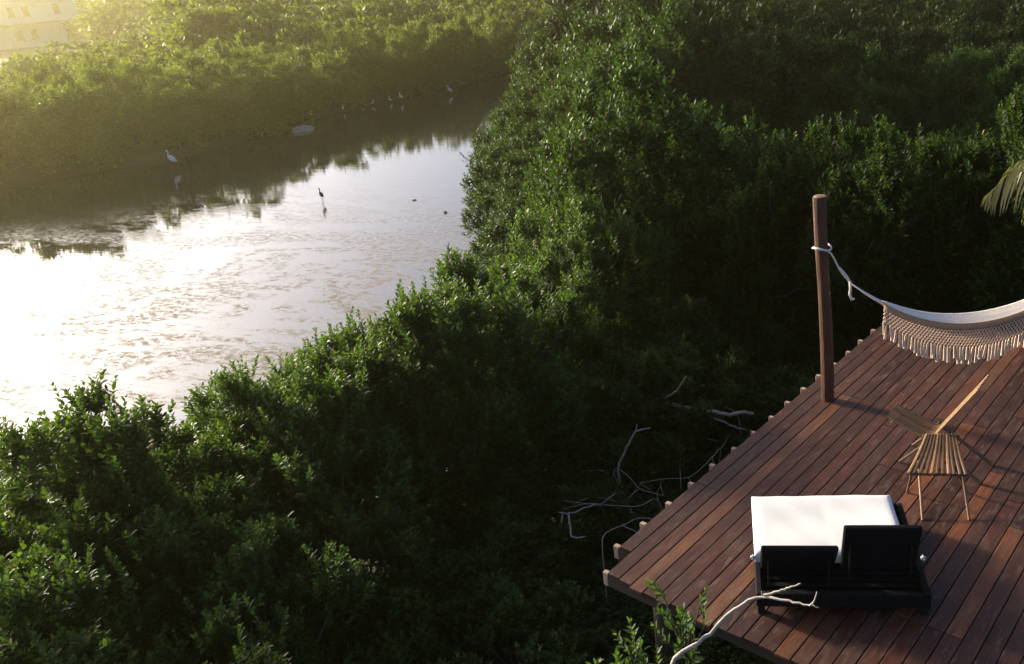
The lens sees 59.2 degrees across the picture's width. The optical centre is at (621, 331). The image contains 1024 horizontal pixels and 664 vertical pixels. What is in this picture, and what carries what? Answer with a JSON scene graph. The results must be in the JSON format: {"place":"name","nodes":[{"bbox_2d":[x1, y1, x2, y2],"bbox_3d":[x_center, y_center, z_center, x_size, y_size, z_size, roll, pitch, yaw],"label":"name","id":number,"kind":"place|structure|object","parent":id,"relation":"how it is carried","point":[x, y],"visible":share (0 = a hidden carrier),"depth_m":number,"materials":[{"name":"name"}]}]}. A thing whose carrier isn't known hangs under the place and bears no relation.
{"place":"outdoors","nodes":[
{"label":"outdoors","id":0,"kind":"place"},
{"bbox_2d":[0,73,520,502],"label":"water","id":1,"kind":"structure","parent":0,"point":[165,282],"depth_m":27.27,"materials":[{"name":"grey liquid"}]},
{"bbox_2d":[0,0,1023,663],"bbox_3d":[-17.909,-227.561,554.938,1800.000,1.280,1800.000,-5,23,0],"label":"ground","id":2,"kind":"structure","parent":0,"point":[138,156],"depth_m":42.42,"materials":[{"name":"brown soil"}]},
{"bbox_2d":[0,71,38,171],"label":"mangrove tree","id":3,"kind":"object","parent":2,"relation":"on","point":[14,91],"visible":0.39,"depth_m":40.20,"materials":[{"name":"green plant"}]},
{"bbox_2d":[0,0,90,49],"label":"white house","id":4,"kind":"structure","parent":2,"relation":"on","point":[29,23],"depth_m":139.09,"materials":[{"name":"white paint"}]},
{"bbox_2d":[0,82,92,173],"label":"mangrove tree","id":5,"kind":"object","parent":2,"relation":"on","point":[11,109],"visible":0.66,"depth_m":39.31,"materials":[{"name":"green plant"}]},
{"bbox_2d":[22,80,125,176],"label":"mangrove tree","id":6,"kind":"object","parent":2,"relation":"on","point":[110,147],"visible":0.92,"depth_m":39.24,"materials":[{"name":"green plant"}]},
{"bbox_2d":[40,61,137,158],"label":"mangrove tree","id":7,"kind":"object","parent":2,"relation":"on","point":[112,96],"visible":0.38,"depth_m":41.56,"materials":[{"name":"green plant"}]},
{"bbox_2d":[0,551,188,663],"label":"mangrove tree","id":8,"kind":"object","parent":2,"relation":"on","point":[79,644],"visible":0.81,"depth_m":6.97,"materials":[{"name":"green plant"}]},
{"bbox_2d":[72,50,164,145],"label":"mangrove tree","id":9,"kind":"object","parent":2,"relation":"on","point":[91,75],"visible":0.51,"depth_m":43.53,"materials":[{"name":"green plant"}]},
{"bbox_2d":[0,446,263,663],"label":"mangrove tree","id":10,"kind":"object","parent":2,"relation":"on","point":[85,585],"visible":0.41,"depth_m":7.85,"materials":[{"name":"green plant"}]},
{"bbox_2d":[0,368,288,648],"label":"mangrove tree","id":11,"kind":"object","parent":2,"relation":"on","point":[123,460],"visible":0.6,"depth_m":8.49,"materials":[{"name":"green plant"}]},
{"bbox_2d":[127,66,212,143],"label":"mangrove tree","id":12,"kind":"object","parent":2,"relation":"on","point":[173,79],"visible":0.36,"depth_m":45.24,"materials":[{"name":"green plant"}]},
{"bbox_2d":[135,79,213,150],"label":"mangrove tree","id":13,"kind":"object","parent":2,"relation":"on","point":[183,129],"visible":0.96,"depth_m":42.79,"materials":[{"name":"green plant"}]},
{"bbox_2d":[153,613,275,663],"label":"mangrove tree","id":14,"kind":"object","parent":2,"relation":"on","point":[165,648],"visible":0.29,"depth_m":7.42,"materials":[{"name":"green plant"}]},
{"bbox_2d":[96,471,335,653],"bbox_3d":[-4.041,3.212,9.290,2.274,4.166,2.110,-18,26,-28],"label":"mangrove tree","id":15,"kind":"object","parent":2,"relation":"on","point":[213,532],"visible":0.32,"depth_m":8.32,"materials":[{"name":"green plant"}]},
{"bbox_2d":[179,35,270,121],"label":"mangrove tree","id":16,"kind":"object","parent":2,"relation":"on","point":[211,48],"visible":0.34,"depth_m":47.12,"materials":[{"name":"green plant"}]},
{"bbox_2d":[125,408,333,613],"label":"mangrove tree","id":17,"kind":"object","parent":2,"relation":"on","point":[239,487],"visible":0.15,"depth_m":9.49,"materials":[{"name":"green plant"}]},
{"bbox_2d":[111,511,377,663],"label":"mangrove tree","id":18,"kind":"object","parent":2,"relation":"on","point":[308,591],"visible":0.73,"depth_m":7.98,"materials":[{"name":"green plant"}]},
{"bbox_2d":[203,58,285,137],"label":"mangrove tree","id":19,"kind":"object","parent":2,"relation":"on","point":[219,121],"visible":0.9,"depth_m":45.52,"materials":[{"name":"green plant"}]},
{"bbox_2d":[202,623,291,663],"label":"mangrove tree","id":20,"kind":"object","parent":2,"relation":"on","point":[257,657],"visible":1,"depth_m":6.74,"materials":[{"name":"green plant"}]},
{"bbox_2d":[212,62,298,131],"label":"mangrove tree","id":21,"kind":"object","parent":2,"relation":"on","point":[277,110],"visible":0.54,"depth_m":47.41,"materials":[{"name":"green plant"}]},
{"bbox_2d":[0,0,546,138],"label":"wood","id":22,"kind":"object","parent":2,"relation":"on","point":[145,29],"visible":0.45,"depth_m":66.03,"materials":[{"name":"green plant"}]},
{"bbox_2d":[180,327,367,532],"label":"mangrove tree","id":23,"kind":"object","parent":2,"relation":"on","point":[232,390],"visible":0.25,"depth_m":10.08,"materials":[{"name":"green plant"}]},
{"bbox_2d":[191,614,370,663],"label":"mangrove tree","id":24,"kind":"object","parent":2,"relation":"on","point":[308,647],"visible":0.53,"depth_m":8.10,"materials":[{"name":"green plant"}]},
{"bbox_2d":[251,56,325,123],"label":"mangrove tree","id":25,"kind":"object","parent":2,"relation":"on","point":[314,99],"visible":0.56,"depth_m":49.35,"materials":[{"name":"green plant"}]},
{"bbox_2d":[207,348,447,615],"bbox_3d":[-3.458,2.513,10.427,3.019,4.698,2.801,-4,23,2],"label":"mangrove tree","id":26,"kind":"object","parent":2,"relation":"on","point":[293,417],"visible":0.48,"depth_m":9.70,"materials":[{"name":"green plant"}]},
{"bbox_2d":[297,47,374,112],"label":"mangrove tree","id":27,"kind":"object","parent":2,"relation":"on","point":[354,94],"visible":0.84,"depth_m":51.75,"materials":[{"name":"green plant"}]},
{"bbox_2d":[263,490,471,663],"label":"mangrove tree","id":28,"kind":"object","parent":2,"relation":"on","point":[401,545],"visible":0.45,"depth_m":9.10,"materials":[{"name":"green plant"}]},
{"bbox_2d":[281,306,469,500],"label":"mangrove tree","id":29,"kind":"object","parent":2,"relation":"on","point":[349,333],"visible":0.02,"depth_m":11.21,"materials":[{"name":"green plant"}]},
{"bbox_2d":[286,560,470,663],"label":"mangrove tree","id":30,"kind":"object","parent":2,"relation":"on","point":[417,614],"visible":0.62,"depth_m":8.61,"materials":[{"name":"green plant"}]},
{"bbox_2d":[348,23,411,92],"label":"mangrove tree","id":31,"kind":"object","parent":2,"relation":"on","point":[374,47],"visible":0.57,"depth_m":57.43,"materials":[{"name":"green plant"}]},
{"bbox_2d":[376,33,423,97],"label":"mangrove tree","id":32,"kind":"object","parent":2,"relation":"on","point":[387,80],"visible":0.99,"depth_m":55.84,"materials":[{"name":"green plant"}]},
{"bbox_2d":[313,337,511,564],"bbox_3d":[-2.732,2.184,11.408,2.456,4.243,2.724,-19,27,-30],"label":"mangrove tree","id":33,"kind":"object","parent":2,"relation":"on","point":[449,414],"visible":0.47,"depth_m":10.54,"materials":[{"name":"green plant"}]},
{"bbox_2d":[312,275,552,516],"bbox_3d":[-2.414,1.696,11.877,3.358,5.083,3.173,2,24,15],"label":"mangrove tree","id":34,"kind":"object","parent":2,"relation":"on","point":[438,367],"visible":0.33,"depth_m":10.76,"materials":[{"name":"green plant"}]},
{"bbox_2d":[406,23,465,93],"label":"mangrove tree","id":35,"kind":"object","parent":2,"relation":"on","point":[432,76],"visible":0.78,"depth_m":57.29,"materials":[{"name":"green plant"}]},
{"bbox_2d":[426,8,483,83],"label":"mangrove tree","id":36,"kind":"object","parent":2,"relation":"on","point":[453,36],"visible":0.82,"depth_m":59.30,"materials":[{"name":"green plant"}]},
{"bbox_2d":[371,489,544,636],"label":"mangrove tree","id":37,"kind":"object","parent":2,"relation":"on","point":[516,532],"visible":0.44,"depth_m":10.02,"materials":[{"name":"green plant"}]},
{"bbox_2d":[379,538,539,663],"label":"mangrove tree","id":38,"kind":"object","parent":2,"relation":"on","point":[466,587],"visible":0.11,"depth_m":9.36,"materials":[{"name":"green plant"}]},
{"bbox_2d":[464,4,513,75],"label":"mangrove tree","id":39,"kind":"object","parent":2,"relation":"on","point":[500,57],"visible":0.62,"depth_m":62.89,"materials":[{"name":"green plant"}]},
{"bbox_2d":[392,243,595,474],"bbox_3d":[-1.808,1.352,12.466,3.002,5.222,3.330,-5,23,-1],"label":"mangrove tree","id":40,"kind":"object","parent":2,"relation":"on","point":[511,325],"visible":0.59,"depth_m":11.25,"materials":[{"name":"green plant"}]},
{"bbox_2d":[458,168,545,264],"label":"mangrove tree","id":41,"kind":"object","parent":2,"relation":"on","point":[508,197],"visible":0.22,"depth_m":21.68,"materials":[{"name":"green plant"}]},
{"bbox_2d":[459,118,552,219],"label":"mangrove tree","id":42,"kind":"object","parent":2,"relation":"on","point":[477,173],"visible":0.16,"depth_m":24.77,"materials":[{"name":"green plant"}]},
{"bbox_2d":[471,143,543,217],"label":"mangrove tree","id":43,"kind":"object","parent":2,"relation":"on","point":[517,170],"visible":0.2,"depth_m":23.44,"materials":[{"name":"green plant"}]},
{"bbox_2d":[413,568,602,663],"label":"mangrove tree","id":44,"kind":"object","parent":2,"relation":"on","point":[521,615],"visible":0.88,"depth_m":8.89,"materials":[{"name":"green plant"}]},
{"bbox_2d":[440,509,587,650],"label":"mangrove tree","id":45,"kind":"object","parent":2,"relation":"on","point":[545,559],"visible":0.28,"depth_m":9.98,"materials":[{"name":"green plant"}]},
{"bbox_2d":[469,91,567,155],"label":"mangrove tree","id":46,"kind":"object","parent":2,"relation":"on","point":[525,109],"visible":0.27,"depth_m":28.88,"materials":[{"name":"green plant"}]},
{"bbox_2d":[454,281,616,409],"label":"mangrove tree","id":47,"kind":"object","parent":2,"relation":"on","point":[601,326],"visible":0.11,"depth_m":13.17,"materials":[{"name":"green plant"}]},
{"bbox_2d":[499,35,572,108],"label":"mangrove tree","id":48,"kind":"object","parent":2,"relation":"on","point":[526,93],"visible":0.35,"depth_m":38.58,"materials":[{"name":"green plant"}]},
{"bbox_2d":[484,104,594,183],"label":"mangrove tree","id":49,"kind":"object","parent":2,"relation":"on","point":[514,123],"visible":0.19,"depth_m":24.34,"materials":[{"name":"green plant"}]},
{"bbox_2d":[474,208,607,288],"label":"mangrove tree","id":50,"kind":"object","parent":2,"relation":"on","point":[487,235],"visible":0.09,"depth_m":17.76,"materials":[{"name":"green plant"}]},
{"bbox_2d":[460,223,634,372],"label":"mangrove tree","id":51,"kind":"object","parent":2,"relation":"on","point":[545,269],"visible":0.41,"depth_m":13.90,"materials":[{"name":"green plant"}]},
{"bbox_2d":[498,469,638,582],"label":"mangrove tree","id":52,"kind":"object","parent":2,"relation":"on","point":[596,527],"visible":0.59,"depth_m":10.92,"materials":[{"name":"green plant"}]},
{"bbox_2d":[540,331,637,388],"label":"mangrove tree","id":53,"kind":"object","parent":2,"relation":"on","point":[615,359],"visible":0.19,"depth_m":13.17,"materials":[{"name":"green plant"}]},
{"bbox_2d":[506,173,682,335],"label":"mangrove tree","id":54,"kind":"object","parent":2,"relation":"on","point":[583,212],"visible":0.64,"depth_m":15.08,"materials":[{"name":"green plant"}]},
{"bbox_2d":[531,419,661,520],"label":"mangrove tree","id":55,"kind":"object","parent":2,"relation":"on","point":[616,446],"visible":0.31,"depth_m":11.82,"materials":[{"name":"green plant"}]},
{"bbox_2d":[580,549,653,626],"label":"mangrove tree","id":56,"kind":"object","parent":2,"relation":"on","point":[611,609],"visible":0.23,"depth_m":9.92,"materials":[{"name":"green plant"}]},
{"bbox_2d":[521,84,715,320],"bbox_3d":[-0.161,-1.413,17.423,3.935,6.743,4.178,-10,24,-13],"label":"mangrove tree","id":57,"kind":"object","parent":2,"relation":"on","point":[574,152],"visible":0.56,"depth_m":15.83,"materials":[{"name":"green plant"}]},
{"bbox_2d":[556,0,695,80],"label":"mangrove tree","id":58,"kind":"object","parent":2,"relation":"on","point":[628,7],"visible":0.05,"depth_m":31.50,"materials":[{"name":"green plant"}]},
{"bbox_2d":[552,377,700,508],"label":"mangrove tree","id":59,"kind":"object","parent":2,"relation":"on","point":[674,447],"visible":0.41,"depth_m":12.14,"materials":[{"name":"green plant"}]},
{"bbox_2d":[561,607,698,663],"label":"mangrove tree","id":60,"kind":"object","parent":2,"relation":"on","point":[602,635],"visible":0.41,"depth_m":9.48,"materials":[{"name":"green plant"}]},
{"bbox_2d":[544,0,721,116],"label":"mangrove tree","id":61,"kind":"object","parent":2,"relation":"on","point":[676,25],"visible":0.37,"depth_m":27.60,"materials":[{"name":"green plant"}]},
{"bbox_2d":[545,0,725,101],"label":"mangrove tree","id":62,"kind":"object","parent":2,"relation":"on","point":[584,30],"visible":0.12,"depth_m":30.84,"materials":[{"name":"green plant"}]},
{"bbox_2d":[519,43,760,275],"bbox_3d":[0.537,-2.172,18.464,5.171,7.488,4.899,-7,23,-5],"label":"mangrove tree","id":63,"kind":"object","parent":2,"relation":"on","point":[651,88],"visible":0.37,"depth_m":16.72,"materials":[{"name":"green plant"}]},
{"bbox_2d":[593,468,707,546],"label":"mangrove tree","id":64,"kind":"object","parent":2,"relation":"on","point":[672,492],"visible":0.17,"depth_m":11.84,"materials":[{"name":"green plant"}]},
{"bbox_2d":[583,351,721,478],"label":"mangrove tree","id":65,"kind":"object","parent":2,"relation":"on","point":[640,375],"visible":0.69,"depth_m":12.31,"materials":[{"name":"green plant"}]},
{"bbox_2d":[607,334,705,433],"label":"mangrove tree","id":66,"kind":"object","parent":2,"relation":"on","point":[685,365],"visible":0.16,"depth_m":13.21,"materials":[{"name":"green plant"}]},
{"bbox_2d":[603,622,737,663],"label":"mangrove tree","id":67,"kind":"object","parent":2,"relation":"on","point":[648,633],"visible":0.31,"depth_m":9.32,"materials":[{"name":"green plant"}]},
{"bbox_2d":[614,283,737,370],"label":"mangrove tree","id":68,"kind":"object","parent":2,"relation":"on","point":[668,313],"visible":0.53,"depth_m":14.62,"materials":[{"name":"green plant"}]},
{"bbox_2d":[645,579,711,663],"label":"mangrove sapling","id":69,"kind":"object","parent":2,"relation":"on","point":[686,622],"visible":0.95,"depth_m":6.54,"materials":[{"name":"green plant"}]},
{"bbox_2d":[643,381,767,476],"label":"mangrove tree","id":70,"kind":"object","parent":2,"relation":"on","point":[709,453],"visible":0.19,"depth_m":12.54,"materials":[{"name":"green plant"}]},
{"bbox_2d":[637,326,783,464],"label":"mangrove tree","id":71,"kind":"object","parent":2,"relation":"on","point":[718,339],"visible":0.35,"depth_m":13.06,"materials":[{"name":"green plant"}]},
{"bbox_2d":[671,616,775,663],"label":"mangrove tree","id":72,"kind":"object","parent":2,"relation":"on","point":[722,653],"visible":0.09,"depth_m":8.98,"materials":[{"name":"green plant"}]},
{"bbox_2d":[635,105,817,335],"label":"mangrove tree","id":73,"kind":"object","parent":2,"relation":"on","point":[692,228],"visible":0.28,"depth_m":16.37,"materials":[{"name":"green plant"}]},
{"bbox_2d":[674,50,780,125],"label":"mangrove tree","id":74,"kind":"object","parent":2,"relation":"on","point":[722,74],"visible":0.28,"depth_m":27.56,"materials":[{"name":"green plant"}]},
{"bbox_2d":[678,345,788,445],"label":"mangrove tree","id":75,"kind":"object","parent":2,"relation":"on","point":[732,391],"visible":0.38,"depth_m":13.02,"materials":[{"name":"green plant"}]},
{"bbox_2d":[678,1,813,123],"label":"mangrove tree","id":76,"kind":"object","parent":2,"relation":"on","point":[780,76],"visible":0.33,"depth_m":27.34,"materials":[{"name":"green plant"}]},
{"bbox_2d":[702,0,791,40],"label":"mangrove tree","id":77,"kind":"object","parent":2,"relation":"on","point":[734,8],"visible":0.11,"depth_m":35.75,"materials":[{"name":"green plant"}]},
{"bbox_2d":[715,0,787,75],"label":"mangrove tree","id":78,"kind":"object","parent":2,"relation":"on","point":[769,9],"visible":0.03,"depth_m":30.24,"materials":[{"name":"green plant"}]},
{"bbox_2d":[695,146,848,347],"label":"mangrove tree","id":79,"kind":"object","parent":2,"relation":"on","point":[737,236],"visible":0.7,"depth_m":15.33,"materials":[{"name":"green plant"}]},
{"bbox_2d":[522,0,1023,101],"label":"bank wood","id":80,"kind":"object","parent":2,"relation":"on","point":[857,16],"visible":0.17,"depth_m":42.46,"materials":[{"name":"green plant"}]},
{"bbox_2d":[743,347,837,416],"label":"mangrove tree","id":81,"kind":"object","parent":2,"relation":"on","point":[810,366],"visible":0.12,"depth_m":13.70,"materials":[{"name":"green plant"}]},
{"bbox_2d":[715,15,869,109],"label":"mangrove tree","id":82,"kind":"object","parent":2,"relation":"on","point":[819,56],"visible":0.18,"depth_m":28.43,"materials":[{"name":"green plant"}]},
{"bbox_2d":[716,114,889,330],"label":"mangrove tree","id":83,"kind":"object","parent":2,"relation":"on","point":[782,145],"visible":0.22,"depth_m":16.08,"materials":[{"name":"green plant"}]},
{"bbox_2d":[778,93,847,153],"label":"mangrove tree","id":84,"kind":"object","parent":2,"relation":"on","point":[804,106],"visible":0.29,"depth_m":26.28,"materials":[{"name":"green plant"}]},
{"bbox_2d":[603,316,1023,663],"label":"wooden deck","id":85,"kind":"structure","parent":2,"relation":"on","point":[690,543],"depth_m":8.38,"materials":[{"name":"brown wood"}]},
{"bbox_2d":[812,194,833,401],"bbox_3d":[2.267,-0.331,9.964,0.285,2.462,0.149,-7,23,-6],"label":"hammock post","id":86,"kind":"object","parent":85,"relation":"on","point":[824,302],"visible":1,"depth_m":9.89,"materials":[{"name":"brown wood"}]},
{"bbox_2d":[812,243,1023,364],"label":"hammock","id":87,"kind":"object","parent":86,"relation":"hanging from","point":[990,318],"visible":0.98,"depth_m":9.87,"materials":[{"name":"white fabric"}]},
{"bbox_2d":[750,495,931,614],"bbox_3d":[1.806,1.690,7.556,1.424,0.711,1.270,-2,23,7],"label":"double lounger","id":88,"kind":"object","parent":85,"relation":"on","point":[849,551],"visible":1,"depth_m":7.27,"materials":[{"name":"metal"}]},
{"bbox_2d":[905,433,970,519],"bbox_3d":[2.996,1.363,8.457,0.620,0.449,0.847,-1,23,8],"label":"stick stool","id":89,"kind":"object","parent":85,"relation":"on","point":[943,439],"visible":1,"depth_m":8.46,"materials":[{"name":"brown wood"}]},
{"bbox_2d":[886,374,991,483],"bbox_3d":[3.174,0.859,8.871,0.979,1.006,0.460,13,28,34],"label":"stick chair","id":90,"kind":"object","parent":85,"relation":"on","point":[909,420],"visible":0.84,"depth_m":8.99,"materials":[{"name":"brown wood"}]},
{"bbox_2d":[781,65,865,140],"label":"mangrove tree","id":91,"kind":"object","parent":2,"relation":"on","point":[836,74],"visible":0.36,"depth_m":27.21,"materials":[{"name":"green plant"}]},
{"bbox_2d":[785,307,887,361],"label":"mangrove tree","id":92,"kind":"object","parent":2,"relation":"on","point":[855,332],"visible":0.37,"depth_m":15.38,"materials":[{"name":"green plant"}]},
{"bbox_2d":[793,29,908,128],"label":"mangrove tree","id":93,"kind":"object","parent":2,"relation":"on","point":[873,58],"visible":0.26,"depth_m":27.63,"materials":[{"name":"green plant"}]},
{"bbox_2d":[827,101,920,149],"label":"mangrove tree","id":94,"kind":"object","parent":2,"relation":"on","point":[862,115],"visible":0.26,"depth_m":25.63,"materials":[{"name":"green plant"}]},
{"bbox_2d":[830,63,924,140],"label":"mangrove tree","id":95,"kind":"object","parent":2,"relation":"on","point":[874,93],"visible":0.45,"depth_m":26.37,"materials":[{"name":"green plant"}]},
{"bbox_2d":[765,110,996,340],"bbox_3d":[4.351,-0.829,15.960,3.565,6.226,3.906,-18,27,-29],"label":"mangrove tree","id":96,"kind":"object","parent":2,"relation":"on","point":[838,180],"visible":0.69,"depth_m":14.42,"materials":[{"name":"green plant"}]},
{"bbox_2d":[871,14,971,85],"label":"mangrove tree","id":97,"kind":"object","parent":2,"relation":"on","point":[919,33],"visible":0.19,"depth_m":33.53,"materials":[{"name":"green plant"}]},
{"bbox_2d":[831,147,1023,312],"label":"mangrove tree","id":98,"kind":"object","parent":2,"relation":"on","point":[977,192],"visible":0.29,"depth_m":14.61,"materials":[{"name":"green plant"}]},
{"bbox_2d":[888,77,966,146],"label":"mangrove tree","id":99,"kind":"object","parent":2,"relation":"on","point":[933,92],"visible":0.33,"depth_m":27.14,"materials":[{"name":"green plant"}]},
{"bbox_2d":[917,43,998,132],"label":"mangrove tree","id":100,"kind":"object","parent":2,"relation":"on","point":[961,59],"visible":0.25,"depth_m":28.18,"materials":[{"name":"green plant"}]},
{"bbox_2d":[925,63,1016,129],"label":"mangrove tree","id":101,"kind":"object","parent":2,"relation":"on","point":[973,86],"visible":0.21,"depth_m":26.96,"materials":[{"name":"green plant"}]},
{"bbox_2d":[920,81,1023,333],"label":"mangrove tree","id":102,"kind":"object","parent":2,"relation":"on","point":[996,260],"visible":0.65,"depth_m":14.10,"materials":[{"name":"green plant"}]},
{"bbox_2d":[960,64,1023,132],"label":"mangrove tree","id":103,"kind":"object","parent":2,"relation":"on","point":[988,99],"visible":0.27,"depth_m":26.34,"materials":[{"name":"green plant"}]},
{"bbox_2d":[981,160,1023,224],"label":"palm tree","id":104,"kind":"object","parent":2,"relation":"on","point":[1014,176],"visible":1,"depth_m":12.53,"materials":[{"name":"green plant"}]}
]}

